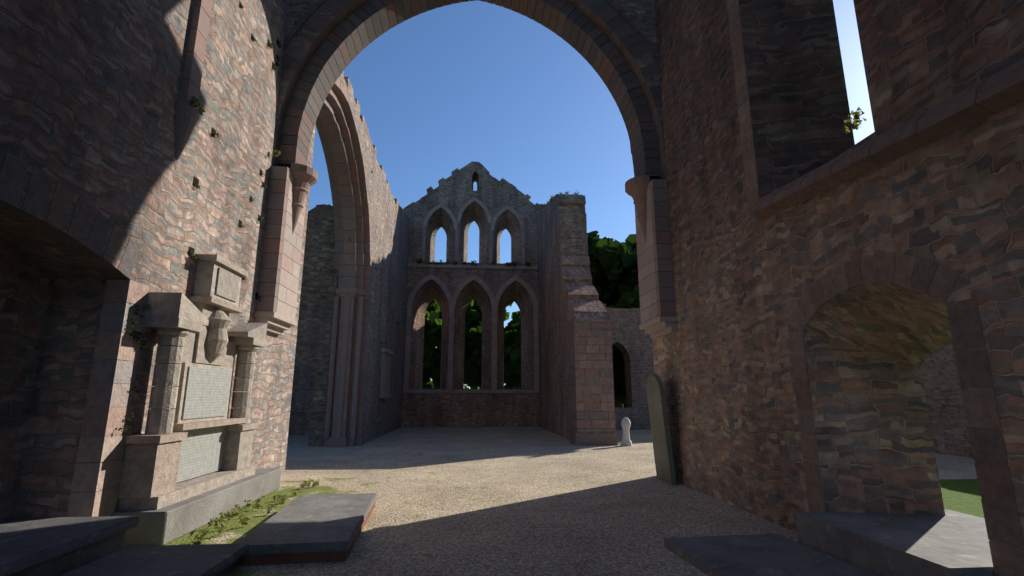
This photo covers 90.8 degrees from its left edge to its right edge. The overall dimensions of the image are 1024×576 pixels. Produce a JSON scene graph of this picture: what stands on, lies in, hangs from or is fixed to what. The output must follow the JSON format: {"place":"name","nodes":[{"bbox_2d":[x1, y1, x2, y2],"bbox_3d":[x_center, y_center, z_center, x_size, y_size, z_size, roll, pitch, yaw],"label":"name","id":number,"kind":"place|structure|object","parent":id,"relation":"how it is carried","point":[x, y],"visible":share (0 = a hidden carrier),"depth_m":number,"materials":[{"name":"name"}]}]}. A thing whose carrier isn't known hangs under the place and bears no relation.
{"place":"outdoors","nodes":[
{"label":"outdoors","id":0,"kind":"place"},
{"bbox_2d":[288,351,314,434],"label":"low transept walls","id":1,"kind":"structure","parent":0,"point":[302,397],"depth_m":21.84,"materials":[{"name":"stone"}]},
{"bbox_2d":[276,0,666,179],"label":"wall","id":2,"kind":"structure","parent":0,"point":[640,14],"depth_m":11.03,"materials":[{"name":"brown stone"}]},
{"bbox_2d":[165,427,983,575],"bbox_3d":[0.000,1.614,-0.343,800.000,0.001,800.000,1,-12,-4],"label":"ground","id":3,"kind":"structure","parent":0,"point":[495,501],"depth_m":7.66,"materials":[{"name":"beige gravel"}]},
{"bbox_2d":[0,516,248,575],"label":"recess slabs","id":4,"kind":"structure","parent":3,"relation":"on","point":[68,546],"depth_m":4.55,"materials":[{"name":"grey stone"}]},
{"bbox_2d":[0,0,315,517],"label":"wall","id":5,"kind":"structure","parent":3,"relation":"on","point":[89,93],"depth_m":5.98,"materials":[{"name":"brown stone"}]},
{"bbox_2d":[0,243,56,518],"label":"wall recess","id":6,"kind":"object","parent":5,"relation":"attached to","point":[27,288],"depth_m":5.36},
{"bbox_2d":[0,148,140,277],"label":"arch","id":7,"kind":"structure","parent":5,"relation":"attached to","point":[13,173],"depth_m":4.98,"materials":[{"name":"stone"}]},
{"bbox_2d":[67,279,148,516],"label":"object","id":8,"kind":"object","parent":5,"relation":"attached to","point":[91,478],"visible":0.83,"depth_m":5.70,"materials":[{"name":"beige stone"}]},
{"bbox_2d":[175,0,212,159],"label":"nave wall shaft","id":9,"kind":"object","parent":5,"relation":"attached to","point":[186,115],"visible":0.99,"depth_m":6.99,"materials":[{"name":"beige stone"}]},
{"bbox_2d":[255,170,305,334],"bbox_3d":[-4.638,-0.710,10.238,0.360,3.205,1.260,1,-12,-4],"label":"pilaster","id":10,"kind":"object","parent":5,"relation":"attached to","point":[280,320],"visible":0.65,"depth_m":10.16,"materials":[{"name":"beige stone"}]},
{"bbox_2d":[256,163,317,311],"bbox_3d":[-4.420,-0.982,10.135,0.538,3.085,1.074,-3,-12,15],"label":"pilaster","id":11,"kind":"object","parent":5,"relation":"attached to","point":[305,177],"visible":0.98,"depth_m":9.78,"materials":[{"name":"beige stone"}]},
{"bbox_2d":[117,254,266,509],"bbox_3d":[-4.403,1.214,7.418,0.420,3.290,2.800,1,-12,-4],"label":"monument","id":12,"kind":"object","parent":3,"relation":"on","point":[194,331],"visible":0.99,"depth_m":6.72,"materials":[{"name":"stone"}]},
{"bbox_2d":[173,367,230,482],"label":"monument tablets","id":13,"kind":"object","parent":12,"relation":"attached to","point":[202,451],"visible":0.71,"depth_m":7.25,"materials":[{"name":"grey stone"}]},
{"bbox_2d":[112,468,280,546],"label":"monument plinth","id":14,"kind":"structure","parent":3,"relation":"on","point":[166,524],"depth_m":6.33,"materials":[{"name":"grey stone"}]},
{"bbox_2d":[238,503,374,565],"bbox_3d":[-2.421,2.982,6.336,1.261,0.100,2.699,1,-12,-4],"label":"slab base","id":15,"kind":"object","parent":3,"relation":"on","point":[289,558],"visible":0.36,"depth_m":5.08,"materials":[{"name":"grey stone"}]},
{"bbox_2d":[236,493,376,554],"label":"ledger slab","id":16,"kind":"structure","parent":15,"relation":"on","point":[317,523],"depth_m":5.79,"materials":[{"name":"grey stone"}]},
{"bbox_2d":[296,204,338,445],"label":"wall","id":17,"kind":"structure","parent":3,"relation":"on","point":[315,322],"depth_m":17.61,"materials":[{"name":"brown stone"}]},
{"bbox_2d":[324,287,371,446],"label":"arch responds","id":18,"kind":"object","parent":3,"relation":"on","point":[344,411],"visible":1,"depth_m":17.05,"materials":[{"name":"stone"}]},
{"bbox_2d":[316,79,370,289],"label":"arch voussoirs","id":19,"kind":"object","parent":18,"relation":"on","point":[338,130],"visible":0.77,"depth_m":17.01,"materials":[{"name":"beige stone"}]},
{"bbox_2d":[338,71,409,443],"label":"wall","id":20,"kind":"structure","parent":3,"relation":"on","point":[390,222],"depth_m":20.72,"materials":[{"name":"stone"}]},
{"bbox_2d":[188,1,375,299],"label":"plants","id":21,"kind":"object","parent":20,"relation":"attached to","point":[195,179],"visible":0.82,"depth_m":9.03,"materials":[{"name":"green plant"}]},
{"bbox_2d":[379,348,393,397],"bbox_3d":[-5.323,3.642,21.461,0.200,2.000,2.200,1,-12,-4],"label":"wall monument","id":22,"kind":"object","parent":20,"relation":"attached to","point":[385,376],"visible":1,"depth_m":20.86,"materials":[{"name":"stone"}]},
{"bbox_2d":[422,299,481,388],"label":"tree","id":23,"kind":"object","parent":3,"relation":"on","point":[433,329],"visible":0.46,"depth_m":41.24,"materials":[{"name":"green plant"}]},
{"bbox_2d":[401,161,539,426],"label":"gable","id":24,"kind":"structure","parent":3,"relation":"on","point":[454,193],"depth_m":28.82,"materials":[{"name":"brown stone"}]},
{"bbox_2d":[402,263,538,392],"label":"gable string courses","id":25,"kind":"object","parent":24,"relation":"attached to","point":[474,267],"visible":1,"depth_m":28.46,"materials":[{"name":"stone"}]},
{"bbox_2d":[404,197,538,389],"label":"window surrounds","id":26,"kind":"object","parent":24,"relation":"attached to","point":[493,301],"depth_m":28.37,"materials":[{"name":"stone"}]},
{"bbox_2d":[422,357,521,388],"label":"lancet railings","id":27,"kind":"object","parent":24,"relation":"on","point":[466,385],"visible":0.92,"depth_m":28.57,"materials":[{"name":"metal"}]},
{"bbox_2d":[118,6,866,544],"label":"wall plants","id":28,"kind":"object","parent":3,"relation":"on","point":[856,120],"depth_m":7.00,"materials":[{"name":"green plant"}]},
{"bbox_2d":[464,300,520,388],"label":"tree","id":29,"kind":"object","parent":3,"relation":"on","point":[473,317],"visible":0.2,"depth_m":43.25,"materials":[{"name":"green plant"}]},
{"bbox_2d":[504,317,520,376],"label":"tree","id":30,"kind":"object","parent":3,"relation":"on","point":[514,348],"visible":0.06,"depth_m":41.69,"materials":[{"name":"green plant"}]},
{"bbox_2d":[423,379,625,406],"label":"hedge","id":31,"kind":"object","parent":3,"relation":"on","point":[430,383],"depth_m":57.76,"materials":[{"name":"green plant"}]},
{"bbox_2d":[537,194,608,439],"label":"wall","id":32,"kind":"structure","parent":3,"relation":"on","point":[567,292],"depth_m":22.05,"materials":[{"name":"stone"}]},
{"bbox_2d":[569,319,617,445],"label":"pier","id":33,"kind":"structure","parent":3,"relation":"on","point":[591,368],"depth_m":17.52,"materials":[{"name":"brown stone"}]},
{"bbox_2d":[587,230,638,406],"bbox_3d":[7.247,2.840,37.858,15.185,13.486,16.553,1,-12,-4],"label":"tree","id":34,"kind":"object","parent":3,"relation":"on","point":[613,266],"visible":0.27,"depth_m":32.77,"materials":[{"name":"green plant"}]},
{"bbox_2d":[612,345,625,404],"bbox_3d":[5.528,5.081,29.580,5.110,5.660,5.946,-8,-14,32],"label":"tree","id":35,"kind":"object","parent":3,"relation":"on","point":[619,386],"visible":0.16,"depth_m":28.94,"materials":[{"name":"green plant"}]},
{"bbox_2d":[607,283,639,370],"bbox_3d":[9.287,4.176,31.642,8.584,8.288,8.425,-9,-15,37],"label":"tree","id":36,"kind":"object","parent":3,"relation":"on","point":[628,300],"visible":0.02,"depth_m":29.87,"materials":[{"name":"green plant"}]},
{"bbox_2d":[620,417,631,445],"bbox_3d":[3.840,4.835,16.984,0.380,0.938,0.424,1,-12,-4],"label":"stone monument","id":37,"kind":"object","parent":3,"relation":"on","point":[625,426],"visible":1,"depth_m":16.86,"materials":[{"name":"grey stone"}]},
{"bbox_2d":[602,303,653,429],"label":"chapel wall","id":38,"kind":"structure","parent":3,"relation":"on","point":[631,342],"depth_m":25.45,"materials":[{"name":"brown stone"}]},
{"bbox_2d":[646,374,675,484],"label":"upright slab","id":39,"kind":"structure","parent":3,"relation":"on","point":[661,440],"depth_m":9.90,"materials":[{"name":"grey stone"}]},
{"bbox_2d":[664,533,879,575],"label":"stone slab","id":40,"kind":"structure","parent":3,"relation":"on","point":[772,554],"depth_m":5.00,"materials":[{"name":"grey stone"}]},
{"bbox_2d":[652,0,1023,549],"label":"wall","id":41,"kind":"structure","parent":3,"relation":"on","point":[744,281],"depth_m":6.02,"materials":[{"name":"brown stone"}]},
{"bbox_2d":[625,175,675,316],"bbox_3d":[2.846,-0.863,10.694,0.538,3.085,1.074,5,-13,-24],"label":"pilaster","id":42,"kind":"object","parent":41,"relation":"attached to","point":[636,188],"visible":0.99,"depth_m":10.37,"materials":[{"name":"brown stone"}]},
{"bbox_2d":[271,0,666,180],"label":"crossing arch voussoirs","id":43,"kind":"object","parent":42,"relation":"on","point":[332,55],"visible":0.82,"depth_m":11.20,"materials":[{"name":"brown stone"}]},
{"bbox_2d":[635,182,676,338],"bbox_3d":[3.038,-0.584,10.829,0.360,3.205,1.260,1,-12,-4],"label":"pilaster","id":44,"kind":"object","parent":41,"relation":"attached to","point":[653,325],"visible":0.57,"depth_m":10.71,"materials":[{"name":"brown stone"}]},
{"bbox_2d":[727,0,1023,575],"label":"nave dressings","id":45,"kind":"structure","parent":41,"relation":"attached to","point":[1002,523],"depth_m":4.35,"materials":[{"name":"stone"}]},
{"bbox_2d":[751,59,1023,219],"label":"window sill","id":46,"kind":"structure","parent":41,"relation":"attached to","point":[999,92],"depth_m":4.56,"materials":[{"name":"brown stone"}]},
{"bbox_2d":[795,510,994,575],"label":"stone slab","id":47,"kind":"structure","parent":3,"relation":"on","point":[951,543],"depth_m":4.75,"materials":[{"name":"grey stone"}]},
{"bbox_2d":[308,0,874,388],"label":"sky","id":48,"kind":"structure","parent":0,"point":[445,89],"materials":[{"name":"blue"}]},
{"bbox_2d":[629,139,634,176],"bbox_3d":[3.706,-3.969,13.550,1.080,8.300,2.800,1,-12,-4],"label":"crossing arch stump","id":49,"kind":"object","parent":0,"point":[632,157],"visible":0.07,"depth_m":13.30,"materials":[{"name":"grey stone"}]},
{"bbox_2d":[920,343,972,457],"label":"cloister wall","id":50,"kind":"structure","parent":0,"point":[946,409],"depth_m":14.40,"materials":[{"name":"brown stone"}]}
]}

